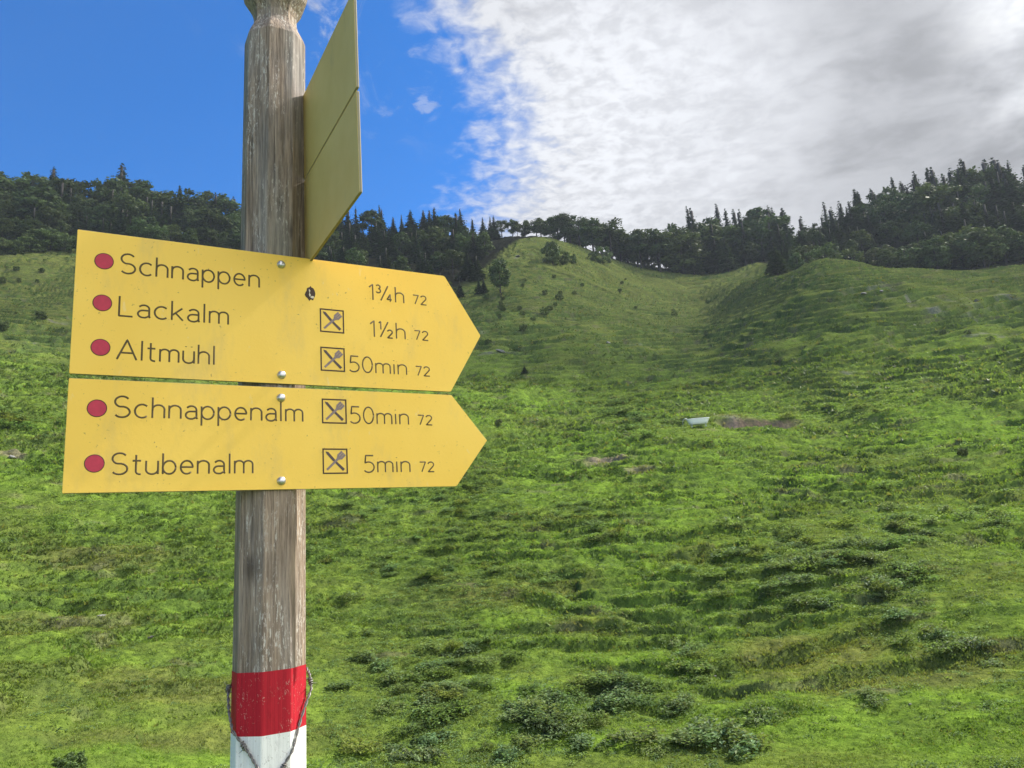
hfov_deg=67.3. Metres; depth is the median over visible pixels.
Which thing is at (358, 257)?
beech tree
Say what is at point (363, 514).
weed clump
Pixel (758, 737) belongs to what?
weed clump
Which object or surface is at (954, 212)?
beech tree
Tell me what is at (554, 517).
weed clump
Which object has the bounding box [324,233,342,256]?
beech tree
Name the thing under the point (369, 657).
weed clump
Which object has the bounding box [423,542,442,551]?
weed clump
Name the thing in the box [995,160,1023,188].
spruce tree
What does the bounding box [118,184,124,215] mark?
spruce tree
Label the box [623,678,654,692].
weed clump
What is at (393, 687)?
weed clump
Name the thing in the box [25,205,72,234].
beech tree
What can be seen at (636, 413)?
weed clump
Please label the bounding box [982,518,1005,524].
weed clump
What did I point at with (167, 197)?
beech tree
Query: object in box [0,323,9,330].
bush
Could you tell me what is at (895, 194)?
beech tree
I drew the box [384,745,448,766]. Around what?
weed clump
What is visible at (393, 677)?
weed clump
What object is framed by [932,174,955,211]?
spruce tree
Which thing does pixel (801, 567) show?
weed clump
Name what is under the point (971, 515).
weed clump
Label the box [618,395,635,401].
weed clump
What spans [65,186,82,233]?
spruce tree
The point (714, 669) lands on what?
weed clump
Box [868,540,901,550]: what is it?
weed clump
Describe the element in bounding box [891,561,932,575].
weed clump
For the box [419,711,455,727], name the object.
weed clump
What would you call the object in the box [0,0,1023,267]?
sky
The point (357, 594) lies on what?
weed clump
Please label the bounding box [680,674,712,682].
weed clump
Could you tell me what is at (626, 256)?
beech tree
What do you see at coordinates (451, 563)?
weed clump
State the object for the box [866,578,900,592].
weed clump
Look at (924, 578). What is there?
weed clump
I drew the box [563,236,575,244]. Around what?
beech tree
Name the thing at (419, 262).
spruce tree
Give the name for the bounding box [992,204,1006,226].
spruce tree
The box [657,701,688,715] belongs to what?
weed clump
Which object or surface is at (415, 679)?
weed clump
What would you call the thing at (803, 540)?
weed clump
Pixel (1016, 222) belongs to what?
spruce tree
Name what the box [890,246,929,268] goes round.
shrub
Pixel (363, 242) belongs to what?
spruce tree
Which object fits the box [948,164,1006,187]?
beech tree
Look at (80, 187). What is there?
beech tree
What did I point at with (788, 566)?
weed clump
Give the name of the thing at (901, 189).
spruce tree
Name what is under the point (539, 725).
weed clump
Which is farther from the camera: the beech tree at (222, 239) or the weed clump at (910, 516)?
the beech tree at (222, 239)
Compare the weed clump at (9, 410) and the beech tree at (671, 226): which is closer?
the weed clump at (9, 410)
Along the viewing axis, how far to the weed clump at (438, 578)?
29.68 m
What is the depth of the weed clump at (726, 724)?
16.10 m
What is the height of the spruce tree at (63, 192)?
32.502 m
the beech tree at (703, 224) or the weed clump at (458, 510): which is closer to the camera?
the weed clump at (458, 510)
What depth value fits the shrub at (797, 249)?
194.59 m
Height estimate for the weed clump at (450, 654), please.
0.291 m
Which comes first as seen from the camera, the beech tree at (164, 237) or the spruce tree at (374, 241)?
the beech tree at (164, 237)
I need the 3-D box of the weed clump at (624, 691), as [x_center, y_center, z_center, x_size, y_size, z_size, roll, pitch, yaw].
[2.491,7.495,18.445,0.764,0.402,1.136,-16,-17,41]
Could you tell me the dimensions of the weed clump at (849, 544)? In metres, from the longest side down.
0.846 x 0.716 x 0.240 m
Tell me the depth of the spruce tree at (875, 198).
224.14 m
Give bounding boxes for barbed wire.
[223,667,312,767]
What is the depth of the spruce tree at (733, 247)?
246.38 m
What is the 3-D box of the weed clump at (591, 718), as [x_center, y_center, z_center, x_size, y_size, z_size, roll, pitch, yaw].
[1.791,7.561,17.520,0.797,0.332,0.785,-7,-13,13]
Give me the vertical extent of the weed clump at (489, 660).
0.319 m
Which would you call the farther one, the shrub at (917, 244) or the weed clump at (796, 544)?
the shrub at (917, 244)
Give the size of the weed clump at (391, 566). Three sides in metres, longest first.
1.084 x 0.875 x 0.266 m
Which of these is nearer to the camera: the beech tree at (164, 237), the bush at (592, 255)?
the beech tree at (164, 237)
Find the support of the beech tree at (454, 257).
on the terrain at (602, 292)
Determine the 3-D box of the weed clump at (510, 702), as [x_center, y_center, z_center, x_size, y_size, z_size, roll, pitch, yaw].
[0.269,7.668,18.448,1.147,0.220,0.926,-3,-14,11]
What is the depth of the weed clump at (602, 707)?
18.12 m
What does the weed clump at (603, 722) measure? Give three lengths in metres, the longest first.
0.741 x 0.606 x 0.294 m
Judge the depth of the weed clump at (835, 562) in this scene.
27.67 m
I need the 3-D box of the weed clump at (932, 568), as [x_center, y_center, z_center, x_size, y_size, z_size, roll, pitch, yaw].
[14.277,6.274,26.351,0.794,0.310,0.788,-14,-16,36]
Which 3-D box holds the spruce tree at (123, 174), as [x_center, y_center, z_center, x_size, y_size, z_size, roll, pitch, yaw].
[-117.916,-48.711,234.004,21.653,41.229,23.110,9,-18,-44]
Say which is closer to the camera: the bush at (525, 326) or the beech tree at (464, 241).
the bush at (525, 326)
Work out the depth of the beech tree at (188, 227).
224.39 m
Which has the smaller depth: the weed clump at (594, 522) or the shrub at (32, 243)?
the weed clump at (594, 522)
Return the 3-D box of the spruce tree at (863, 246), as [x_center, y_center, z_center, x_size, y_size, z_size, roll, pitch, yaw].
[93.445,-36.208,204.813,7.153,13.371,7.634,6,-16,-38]
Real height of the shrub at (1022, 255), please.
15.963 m
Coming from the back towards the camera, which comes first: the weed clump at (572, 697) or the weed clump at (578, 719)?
the weed clump at (572, 697)
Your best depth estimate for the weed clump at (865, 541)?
29.87 m
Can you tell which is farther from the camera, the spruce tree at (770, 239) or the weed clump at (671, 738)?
the spruce tree at (770, 239)
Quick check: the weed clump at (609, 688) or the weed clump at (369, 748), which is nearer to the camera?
the weed clump at (369, 748)
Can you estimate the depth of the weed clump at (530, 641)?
23.45 m
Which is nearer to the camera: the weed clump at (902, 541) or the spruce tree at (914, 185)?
the weed clump at (902, 541)
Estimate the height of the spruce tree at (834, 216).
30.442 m
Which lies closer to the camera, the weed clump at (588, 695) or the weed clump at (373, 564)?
the weed clump at (588, 695)
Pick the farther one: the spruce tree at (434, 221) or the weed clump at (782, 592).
the spruce tree at (434, 221)
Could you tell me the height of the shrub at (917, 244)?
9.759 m
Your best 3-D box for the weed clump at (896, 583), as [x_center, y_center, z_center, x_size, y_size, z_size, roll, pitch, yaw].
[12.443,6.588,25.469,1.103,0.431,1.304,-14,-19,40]
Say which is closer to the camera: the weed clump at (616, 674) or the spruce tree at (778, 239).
the weed clump at (616, 674)
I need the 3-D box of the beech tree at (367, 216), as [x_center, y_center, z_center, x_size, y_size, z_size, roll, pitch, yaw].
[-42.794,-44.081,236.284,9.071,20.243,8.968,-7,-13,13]
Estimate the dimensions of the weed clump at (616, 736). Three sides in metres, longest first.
1.440 x 1.365 x 0.409 m
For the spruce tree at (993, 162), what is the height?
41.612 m
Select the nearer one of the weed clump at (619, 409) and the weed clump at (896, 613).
the weed clump at (896, 613)
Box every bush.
[0,321,9,326]
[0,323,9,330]
[34,311,48,318]
[51,750,87,767]
[495,419,501,426]
[498,305,505,310]
[519,324,527,330]
[539,307,548,314]
[540,240,563,264]
[555,294,563,299]
[557,251,568,264]
[565,254,576,263]
[587,252,596,260]
[594,246,612,263]
[957,448,968,455]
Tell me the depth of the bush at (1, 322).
113.41 m
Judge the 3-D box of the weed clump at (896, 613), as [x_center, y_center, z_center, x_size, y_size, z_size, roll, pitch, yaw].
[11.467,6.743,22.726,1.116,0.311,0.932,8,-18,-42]
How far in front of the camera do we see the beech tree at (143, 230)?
196.07 m
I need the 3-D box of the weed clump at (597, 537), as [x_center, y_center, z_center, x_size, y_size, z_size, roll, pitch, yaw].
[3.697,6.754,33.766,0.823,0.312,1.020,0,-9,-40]
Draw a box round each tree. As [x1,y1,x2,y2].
[0,171,29,193]
[0,191,20,205]
[0,217,21,239]
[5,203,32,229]
[10,184,74,227]
[11,171,66,196]
[12,217,51,239]
[16,186,53,227]
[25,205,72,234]
[26,207,38,232]
[29,177,35,207]
[32,167,60,207]
[47,176,92,216]
[54,220,68,236]
[58,180,73,235]
[60,197,102,227]
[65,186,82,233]
[65,193,86,230]
[71,217,79,243]
[80,214,91,230]
[81,204,115,231]
[83,190,99,203]
[89,175,135,212]
[95,180,109,202]
[97,186,120,230]
[98,217,106,232]
[100,191,150,229]
[103,221,115,233]
[104,163,138,202]
[110,206,133,235]
[115,179,162,211]
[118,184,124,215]
[126,216,170,239]
[126,217,134,235]
[133,194,153,238]
[148,190,185,216]
[149,199,157,219]
[151,199,181,242]
[153,194,169,211]
[157,231,169,240]
[160,224,182,241]
[161,204,180,241]
[164,188,206,233]
[166,186,185,231]
[175,206,196,232]
[181,230,195,242]
[184,217,202,239]
[185,228,200,244]
[186,207,233,244]
[194,190,221,214]
[203,229,219,246]
[208,192,224,229]
[209,192,240,218]
[216,232,229,247]
[221,213,240,240]
[225,196,240,228]
[225,233,239,248]
[232,233,240,249]
[314,246,327,259]
[323,246,336,261]
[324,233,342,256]
[327,248,335,261]
[332,223,346,239]
[333,244,348,263]
[334,221,365,259]
[340,211,353,237]
[340,247,365,265]
[348,235,360,263]
[350,209,361,244]
[358,228,375,256]
[359,209,387,239]
[360,249,368,265]
[367,221,382,255]
[375,229,386,254]
[375,229,403,261]
[377,207,386,238]
[377,255,382,267]
[380,210,387,238]
[381,247,393,268]
[386,218,397,237]
[393,231,411,254]
[393,255,413,271]
[397,210,420,245]
[399,214,403,231]
[406,228,427,263]
[414,251,421,272]
[417,226,445,253]
[418,210,426,229]
[418,250,434,274]
[419,226,435,259]
[421,210,430,230]
[425,208,449,241]
[430,215,453,232]
[431,253,449,273]
[435,235,457,253]
[437,249,464,275]
[443,228,465,259]
[446,213,468,245]
[454,251,473,279]
[455,229,477,255]
[455,280,465,297]
[457,209,469,237]
[464,233,485,260]
[466,255,485,280]
[468,220,478,236]
[473,277,480,293]
[475,231,495,258]
[478,219,490,242]
[478,278,488,293]
[487,217,496,239]
[488,257,510,297]
[492,216,501,239]
[496,220,508,237]
[506,219,516,235]
[512,221,522,235]
[517,220,531,236]
[528,219,540,235]
[530,218,547,236]
[542,220,555,236]
[544,215,569,239]
[552,213,572,241]
[558,221,575,242]
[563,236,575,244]
[570,215,585,245]
[572,235,584,246]
[574,218,591,247]
[577,217,606,251]
[590,217,627,258]
[596,223,616,251]
[603,234,627,261]
[613,240,631,262]
[620,229,646,266]
[626,231,649,267]
[637,228,676,270]
[644,230,674,271]
[648,222,688,268]
[659,232,704,273]
[660,227,693,272]
[666,226,711,273]
[684,246,705,274]
[685,206,689,228]
[686,208,704,266]
[693,217,722,245]
[696,223,731,252]
[703,223,729,267]
[704,238,722,273]
[714,204,723,228]
[715,237,741,272]
[716,224,758,256]
[722,208,730,237]
[729,219,741,261]
[730,209,738,224]
[733,221,761,267]
[737,209,742,227]
[738,208,775,244]
[738,242,753,264]
[739,220,773,253]
[743,206,790,240]
[756,240,770,260]
[759,206,784,260]
[763,240,794,275]
[765,220,775,260]
[765,222,785,259]
[778,224,794,250]
[779,208,795,233]
[785,232,794,254]
[787,252,805,270]
[788,243,805,262]
[793,230,812,242]
[794,230,808,249]
[797,216,806,240]
[801,228,824,245]
[802,223,825,245]
[815,238,826,258]
[816,229,825,245]
[819,202,829,229]
[820,216,828,242]
[823,228,842,252]
[827,207,840,239]
[827,211,840,239]
[829,237,842,255]
[835,201,844,229]
[841,202,875,239]
[842,223,861,249]
[842,239,858,260]
[845,189,857,217]
[845,203,882,228]
[849,229,872,250]
[854,191,868,220]
[855,225,877,249]
[858,242,870,263]
[864,214,879,237]
[865,186,891,215]
[867,188,887,217]
[869,195,898,228]
[870,192,888,210]
[870,192,895,231]
[876,247,897,267]
[883,188,911,220]
[884,248,902,265]
[889,177,898,192]
[895,191,929,222]
[898,181,904,192]
[898,220,935,245]
[903,182,962,222]
[905,171,923,197]
[911,177,923,218]
[917,228,950,267]
[919,234,952,268]
[923,168,933,194]
[926,167,942,190]
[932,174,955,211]
[933,199,958,244]
[933,224,978,269]
[935,174,966,210]
[937,200,988,233]
[946,168,954,185]
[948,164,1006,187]
[950,167,989,188]
[952,165,975,203]
[952,199,980,231]
[955,158,979,194]
[957,217,972,267]
[958,226,1003,268]
[964,183,991,212]
[971,198,984,227]
[977,202,1001,228]
[980,179,1014,217]
[981,159,990,180]
[981,222,1005,264]
[982,173,1011,222]
[987,157,1011,179]
[992,168,1010,208]
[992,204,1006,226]
[992,224,1023,263]
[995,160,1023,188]
[1000,209,1016,229]
[1001,168,1023,211]
[1005,198,1023,232]
[1006,160,1022,185]
[1006,230,1023,260]
[1009,203,1023,215]
[1018,165,1023,188]
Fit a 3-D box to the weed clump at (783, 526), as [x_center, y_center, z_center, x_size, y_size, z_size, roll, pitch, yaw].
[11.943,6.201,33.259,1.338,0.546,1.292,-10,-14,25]
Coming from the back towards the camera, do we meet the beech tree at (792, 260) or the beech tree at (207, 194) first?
the beech tree at (207, 194)
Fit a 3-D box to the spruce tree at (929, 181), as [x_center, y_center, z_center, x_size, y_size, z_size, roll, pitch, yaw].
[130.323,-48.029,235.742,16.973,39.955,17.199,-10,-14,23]
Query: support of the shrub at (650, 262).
on the terrain at (602, 292)
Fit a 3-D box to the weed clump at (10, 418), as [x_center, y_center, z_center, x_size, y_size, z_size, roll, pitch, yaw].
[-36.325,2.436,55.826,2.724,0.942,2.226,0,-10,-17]
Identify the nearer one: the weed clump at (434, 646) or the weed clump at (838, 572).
the weed clump at (434, 646)
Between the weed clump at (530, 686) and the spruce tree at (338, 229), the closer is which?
the weed clump at (530, 686)
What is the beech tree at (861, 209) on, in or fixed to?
on the terrain at (602, 292)
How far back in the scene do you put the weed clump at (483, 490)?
45.25 m
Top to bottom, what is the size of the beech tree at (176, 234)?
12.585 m
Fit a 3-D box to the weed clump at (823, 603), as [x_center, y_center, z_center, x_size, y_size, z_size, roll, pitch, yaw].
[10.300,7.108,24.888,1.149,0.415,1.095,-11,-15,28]
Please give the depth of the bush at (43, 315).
121.67 m
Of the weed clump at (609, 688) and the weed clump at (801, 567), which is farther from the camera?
the weed clump at (801, 567)
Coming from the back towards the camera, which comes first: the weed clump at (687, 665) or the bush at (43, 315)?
the bush at (43, 315)
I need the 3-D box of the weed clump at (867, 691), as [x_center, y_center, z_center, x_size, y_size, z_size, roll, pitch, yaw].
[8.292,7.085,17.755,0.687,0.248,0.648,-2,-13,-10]
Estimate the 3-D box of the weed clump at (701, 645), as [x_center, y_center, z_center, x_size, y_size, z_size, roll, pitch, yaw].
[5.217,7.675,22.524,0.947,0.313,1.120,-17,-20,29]
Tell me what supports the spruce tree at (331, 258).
on the terrain at (602, 292)
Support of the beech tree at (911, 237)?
on the terrain at (602, 292)
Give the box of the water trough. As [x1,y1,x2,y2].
[682,417,709,427]
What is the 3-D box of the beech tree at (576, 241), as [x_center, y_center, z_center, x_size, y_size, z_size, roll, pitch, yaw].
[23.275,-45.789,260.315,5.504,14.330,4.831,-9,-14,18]
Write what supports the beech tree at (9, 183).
on the terrain at (602, 292)
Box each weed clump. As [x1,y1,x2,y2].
[0,406,22,415]
[0,412,31,421]
[0,418,36,429]
[12,415,45,421]
[15,411,43,418]
[114,564,138,570]
[306,544,322,551]
[317,554,330,562]
[324,679,359,689]
[336,590,365,599]
[337,500,356,505]
[337,734,383,753]
[348,628,376,635]
[349,648,377,657]
[352,652,380,661]
[355,510,371,516]
[366,504,381,510]
[369,561,387,565]
[370,657,396,671]
[372,743,404,751]
[374,700,408,714]
[376,667,421,682]
[381,563,400,570]
[382,519,401,524]
[382,571,399,575]
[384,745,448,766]
[386,681,415,691]
[387,724,416,734]
[391,681,415,693]
[401,720,430,730]
[403,664,440,684]
[408,534,423,538]
[408,706,434,711]
[409,733,437,747]
[410,693,440,706]
[410,729,455,744]
[411,699,470,718]
[414,659,444,669]
[414,691,439,703]
[416,565,444,577]
[416,659,452,669]
[418,641,444,650]
[419,680,460,692]
[419,684,463,699]
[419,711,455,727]
[421,697,472,717]
[422,570,440,577]
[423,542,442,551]
[424,664,456,675]
[426,526,443,530]
[426,685,450,691]
[430,575,446,579]
[431,492,445,499]
[432,701,457,717]
[440,560,460,566]
[441,507,455,511]
[441,531,460,537]
[441,645,480,657]
[441,682,468,689]
[443,564,457,572]
[443,658,469,664]
[443,659,466,664]
[444,542,461,547]
[445,639,464,647]
[448,526,461,532]
[449,686,471,698]
[454,498,470,503]
[455,508,468,512]
[458,705,482,713]
[459,641,482,652]
[460,481,473,488]
[461,623,482,629]
[464,527,485,536]
[464,654,500,666]
[466,674,499,687]
[468,634,497,642]
[469,738,499,753]
[470,510,485,516]
[471,488,486,493]
[474,479,490,483]
[476,562,490,569]
[485,508,503,513]
[486,566,507,571]
[492,745,524,764]
[497,707,525,721]
[502,650,526,660]
[503,697,543,709]
[504,700,544,719]
[504,708,556,721]
[511,695,559,715]
[511,733,551,749]
[513,639,535,646]
[515,573,529,578]
[516,683,541,690]
[518,708,572,732]
[520,689,550,702]
[525,711,559,725]
[529,578,547,582]
[537,518,559,525]
[537,722,574,740]
[538,685,568,703]
[539,512,562,520]
[543,576,562,582]
[544,696,580,714]
[551,682,586,694]
[556,501,574,506]
[556,690,589,702]
[558,710,587,732]
[564,673,609,691]
[565,732,611,751]
[569,513,591,518]
[574,506,593,510]
[575,499,591,504]
[575,708,605,722]
[577,690,597,699]
[580,519,605,526]
[582,672,624,684]
[582,697,624,712]
[585,534,606,540]
[588,524,613,531]
[588,711,612,727]
[591,668,629,685]
[595,686,636,706]
[596,407,617,415]
[598,690,640,707]
[602,531,618,537]
[602,685,654,694]
[604,511,618,515]
[604,725,669,744]
[605,676,640,687]
[606,397,627,403]
[607,527,624,532]
[612,404,628,410]
[613,675,632,687]
[616,406,636,413]
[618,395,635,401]
[618,423,641,429]
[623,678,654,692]
[624,672,647,684]
[626,411,649,417]
[627,414,649,421]
[630,429,658,437]
[636,694,662,706]
[637,677,668,689]
[641,744,670,757]
[652,727,702,744]
[657,637,680,646]
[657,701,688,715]
[661,416,685,423]
[661,693,695,708]
[665,658,708,672]
[669,563,696,571]
[672,645,701,655]
[673,728,722,746]
[675,641,707,650]
[676,729,713,745]
[677,727,712,747]
[680,659,711,669]
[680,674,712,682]
[684,648,713,658]
[684,713,747,739]
[691,663,718,670]
[696,723,728,732]
[702,571,729,577]
[702,727,761,759]
[706,586,733,596]
[710,513,746,527]
[710,546,750,556]
[719,728,775,748]
[734,698,785,726]
[746,549,763,556]
[749,543,768,549]
[759,558,795,568]
[759,581,785,588]
[760,589,793,595]
[762,553,781,559]
[770,542,807,548]
[772,521,804,532]
[777,574,815,585]
[778,527,805,538]
[778,573,815,585]
[779,410,799,418]
[781,551,805,557]
[781,574,815,584]
[782,562,803,567]
[783,555,807,562]
[786,533,821,544]
[787,594,818,605]
[791,561,821,571]
[799,550,831,559]
[802,553,828,563]
[810,544,830,548]
[810,597,847,609]
[815,555,846,565]
[822,515,863,526]
[822,547,846,555]
[825,547,863,558]
[825,567,848,575]
[827,535,858,545]
[827,552,855,563]
[831,583,864,591]
[835,542,856,547]
[843,534,863,539]
[843,554,868,559]
[850,536,885,546]
[851,403,875,407]
[852,555,877,559]
[855,558,883,565]
[855,686,887,695]
[855,694,890,707]
[858,573,895,587]
[863,586,895,598]
[864,549,892,560]
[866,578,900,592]
[868,407,892,412]
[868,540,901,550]
[869,479,901,488]
[870,577,906,587]
[875,535,912,546]
[877,501,904,509]
[881,607,917,618]
[883,630,917,644]
[884,521,910,526]
[885,517,912,526]
[889,511,912,517]
[889,572,912,577]
[891,561,917,567]
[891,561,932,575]
[897,514,919,517]
[897,525,920,530]
[897,562,921,569]
[906,574,940,582]
[909,536,930,541]
[910,528,940,535]
[917,563,941,570]
[918,515,947,523]
[918,623,951,634]
[923,527,944,533]
[923,636,965,653]
[924,626,956,639]
[938,504,952,510]
[952,509,984,519]
[952,634,998,650]
[980,657,1006,666]
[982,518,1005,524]
[985,506,1013,516]
[988,514,1021,523]
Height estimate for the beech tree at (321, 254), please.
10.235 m
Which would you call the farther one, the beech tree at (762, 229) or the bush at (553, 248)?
the beech tree at (762, 229)
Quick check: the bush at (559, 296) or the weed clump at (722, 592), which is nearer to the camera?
the weed clump at (722, 592)
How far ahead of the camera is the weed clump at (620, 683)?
19.32 m
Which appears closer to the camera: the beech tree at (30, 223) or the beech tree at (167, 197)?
the beech tree at (30, 223)
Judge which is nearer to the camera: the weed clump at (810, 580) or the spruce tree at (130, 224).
the weed clump at (810, 580)
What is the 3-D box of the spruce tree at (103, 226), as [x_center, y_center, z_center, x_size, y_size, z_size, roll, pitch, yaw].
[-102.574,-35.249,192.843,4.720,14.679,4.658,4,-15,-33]
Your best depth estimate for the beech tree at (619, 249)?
248.87 m
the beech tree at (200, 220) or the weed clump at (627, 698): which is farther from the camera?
the beech tree at (200, 220)
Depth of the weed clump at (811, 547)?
29.85 m
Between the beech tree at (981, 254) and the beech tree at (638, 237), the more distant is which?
the beech tree at (638, 237)
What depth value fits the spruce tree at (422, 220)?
254.41 m
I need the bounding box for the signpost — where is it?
[62,0,486,767]
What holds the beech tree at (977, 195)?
on the terrain at (602, 292)
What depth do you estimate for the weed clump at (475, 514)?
40.65 m
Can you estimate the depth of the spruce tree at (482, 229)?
245.82 m
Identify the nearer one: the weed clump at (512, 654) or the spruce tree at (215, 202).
the weed clump at (512, 654)
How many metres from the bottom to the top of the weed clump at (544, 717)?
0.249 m
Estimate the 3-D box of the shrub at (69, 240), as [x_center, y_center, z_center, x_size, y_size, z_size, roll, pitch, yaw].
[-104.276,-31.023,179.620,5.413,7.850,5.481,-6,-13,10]
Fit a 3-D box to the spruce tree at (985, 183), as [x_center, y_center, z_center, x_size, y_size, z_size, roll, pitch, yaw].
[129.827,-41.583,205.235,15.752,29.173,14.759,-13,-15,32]
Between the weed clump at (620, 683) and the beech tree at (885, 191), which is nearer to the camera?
the weed clump at (620, 683)
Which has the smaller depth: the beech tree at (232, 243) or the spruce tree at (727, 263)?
the beech tree at (232, 243)
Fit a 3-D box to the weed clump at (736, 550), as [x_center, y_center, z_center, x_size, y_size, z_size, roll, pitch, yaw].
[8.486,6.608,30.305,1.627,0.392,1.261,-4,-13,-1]
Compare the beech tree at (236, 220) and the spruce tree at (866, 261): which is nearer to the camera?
the spruce tree at (866, 261)
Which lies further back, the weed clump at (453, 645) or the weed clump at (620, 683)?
the weed clump at (453, 645)
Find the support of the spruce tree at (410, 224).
on the terrain at (602, 292)
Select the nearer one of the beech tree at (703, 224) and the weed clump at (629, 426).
the weed clump at (629, 426)
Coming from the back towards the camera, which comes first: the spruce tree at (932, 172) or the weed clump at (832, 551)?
the spruce tree at (932, 172)
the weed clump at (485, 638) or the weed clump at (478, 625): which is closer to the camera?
the weed clump at (485, 638)
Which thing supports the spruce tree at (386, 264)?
on the terrain at (602, 292)
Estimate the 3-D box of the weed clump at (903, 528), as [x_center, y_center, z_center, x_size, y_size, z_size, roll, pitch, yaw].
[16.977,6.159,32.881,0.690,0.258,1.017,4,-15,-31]
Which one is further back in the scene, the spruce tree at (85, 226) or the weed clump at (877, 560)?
the spruce tree at (85, 226)
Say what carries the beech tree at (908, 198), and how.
on the terrain at (602, 292)
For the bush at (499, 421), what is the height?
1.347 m
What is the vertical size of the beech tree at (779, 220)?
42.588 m
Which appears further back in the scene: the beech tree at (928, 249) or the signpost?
the beech tree at (928, 249)
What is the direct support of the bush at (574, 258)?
on the terrain at (602, 292)
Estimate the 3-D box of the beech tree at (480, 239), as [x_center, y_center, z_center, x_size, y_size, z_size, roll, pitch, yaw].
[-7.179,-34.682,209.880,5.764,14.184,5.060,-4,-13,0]
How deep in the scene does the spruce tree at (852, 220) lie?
221.94 m
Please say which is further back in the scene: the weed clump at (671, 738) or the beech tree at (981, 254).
the beech tree at (981, 254)
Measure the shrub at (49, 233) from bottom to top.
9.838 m
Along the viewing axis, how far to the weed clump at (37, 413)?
57.91 m
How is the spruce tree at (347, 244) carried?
on the terrain at (602, 292)
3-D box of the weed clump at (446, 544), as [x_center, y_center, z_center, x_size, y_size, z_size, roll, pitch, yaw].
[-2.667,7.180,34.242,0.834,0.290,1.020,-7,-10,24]
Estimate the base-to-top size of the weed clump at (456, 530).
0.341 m
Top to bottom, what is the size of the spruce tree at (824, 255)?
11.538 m
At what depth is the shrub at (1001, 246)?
167.96 m
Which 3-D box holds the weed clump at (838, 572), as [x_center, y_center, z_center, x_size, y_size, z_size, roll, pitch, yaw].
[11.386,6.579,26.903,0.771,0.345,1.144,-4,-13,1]
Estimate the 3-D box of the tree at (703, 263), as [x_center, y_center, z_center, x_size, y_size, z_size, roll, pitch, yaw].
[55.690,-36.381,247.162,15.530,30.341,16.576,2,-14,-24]
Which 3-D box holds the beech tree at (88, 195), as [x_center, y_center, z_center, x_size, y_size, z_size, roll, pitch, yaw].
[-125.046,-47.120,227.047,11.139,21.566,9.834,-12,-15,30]
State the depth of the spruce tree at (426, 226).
252.25 m
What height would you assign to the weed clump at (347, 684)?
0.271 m
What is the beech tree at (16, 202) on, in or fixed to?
on the terrain at (602, 292)
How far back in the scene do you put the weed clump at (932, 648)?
19.86 m
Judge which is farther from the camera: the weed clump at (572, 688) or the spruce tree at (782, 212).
the spruce tree at (782, 212)
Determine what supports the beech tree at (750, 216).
on the terrain at (602, 292)
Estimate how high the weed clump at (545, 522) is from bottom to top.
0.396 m
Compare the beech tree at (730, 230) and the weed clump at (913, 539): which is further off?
the beech tree at (730, 230)
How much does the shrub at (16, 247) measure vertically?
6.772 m
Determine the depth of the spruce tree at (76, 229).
189.22 m
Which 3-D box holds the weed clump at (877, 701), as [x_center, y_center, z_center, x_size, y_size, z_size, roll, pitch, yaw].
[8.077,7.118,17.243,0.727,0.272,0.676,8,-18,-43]
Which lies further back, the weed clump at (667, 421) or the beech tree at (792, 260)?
the beech tree at (792, 260)
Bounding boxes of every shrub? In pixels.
[0,237,13,255]
[2,239,28,254]
[14,236,46,252]
[20,234,50,248]
[22,229,52,248]
[30,228,67,250]
[50,232,76,252]
[645,257,656,267]
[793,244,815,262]
[803,241,843,262]
[829,247,864,261]
[865,244,897,266]
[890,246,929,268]
[897,240,922,255]
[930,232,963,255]
[951,226,1009,268]
[999,232,1021,260]
[1017,232,1023,260]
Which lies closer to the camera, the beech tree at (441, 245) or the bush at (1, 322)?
the bush at (1, 322)
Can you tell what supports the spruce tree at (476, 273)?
on the terrain at (602, 292)
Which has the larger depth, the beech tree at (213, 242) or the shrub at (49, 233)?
the beech tree at (213, 242)
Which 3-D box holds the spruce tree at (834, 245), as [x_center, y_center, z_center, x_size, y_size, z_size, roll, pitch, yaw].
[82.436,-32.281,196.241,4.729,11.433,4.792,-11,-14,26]
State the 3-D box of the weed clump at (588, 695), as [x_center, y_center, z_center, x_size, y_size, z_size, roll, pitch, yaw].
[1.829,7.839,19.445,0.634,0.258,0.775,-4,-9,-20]
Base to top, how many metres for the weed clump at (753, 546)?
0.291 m
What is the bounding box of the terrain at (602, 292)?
[0,234,1023,767]
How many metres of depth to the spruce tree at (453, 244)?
207.19 m
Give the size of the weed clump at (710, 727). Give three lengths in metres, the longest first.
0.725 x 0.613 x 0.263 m
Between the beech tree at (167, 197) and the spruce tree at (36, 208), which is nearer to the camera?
the spruce tree at (36, 208)
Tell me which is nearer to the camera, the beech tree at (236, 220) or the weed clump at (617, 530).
the weed clump at (617, 530)
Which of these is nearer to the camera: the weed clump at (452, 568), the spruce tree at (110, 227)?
the weed clump at (452, 568)
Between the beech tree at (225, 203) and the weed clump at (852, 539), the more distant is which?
the beech tree at (225, 203)
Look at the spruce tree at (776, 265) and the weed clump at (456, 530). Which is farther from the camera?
the spruce tree at (776, 265)
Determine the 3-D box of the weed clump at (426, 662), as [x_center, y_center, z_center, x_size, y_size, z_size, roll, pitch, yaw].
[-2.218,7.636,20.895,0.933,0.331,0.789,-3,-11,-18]
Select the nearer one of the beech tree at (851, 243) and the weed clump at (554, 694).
the weed clump at (554, 694)
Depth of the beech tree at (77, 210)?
209.05 m
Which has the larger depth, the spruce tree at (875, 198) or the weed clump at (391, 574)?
the spruce tree at (875, 198)
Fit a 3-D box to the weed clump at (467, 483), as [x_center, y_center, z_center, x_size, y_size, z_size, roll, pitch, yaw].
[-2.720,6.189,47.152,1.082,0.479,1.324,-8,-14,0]

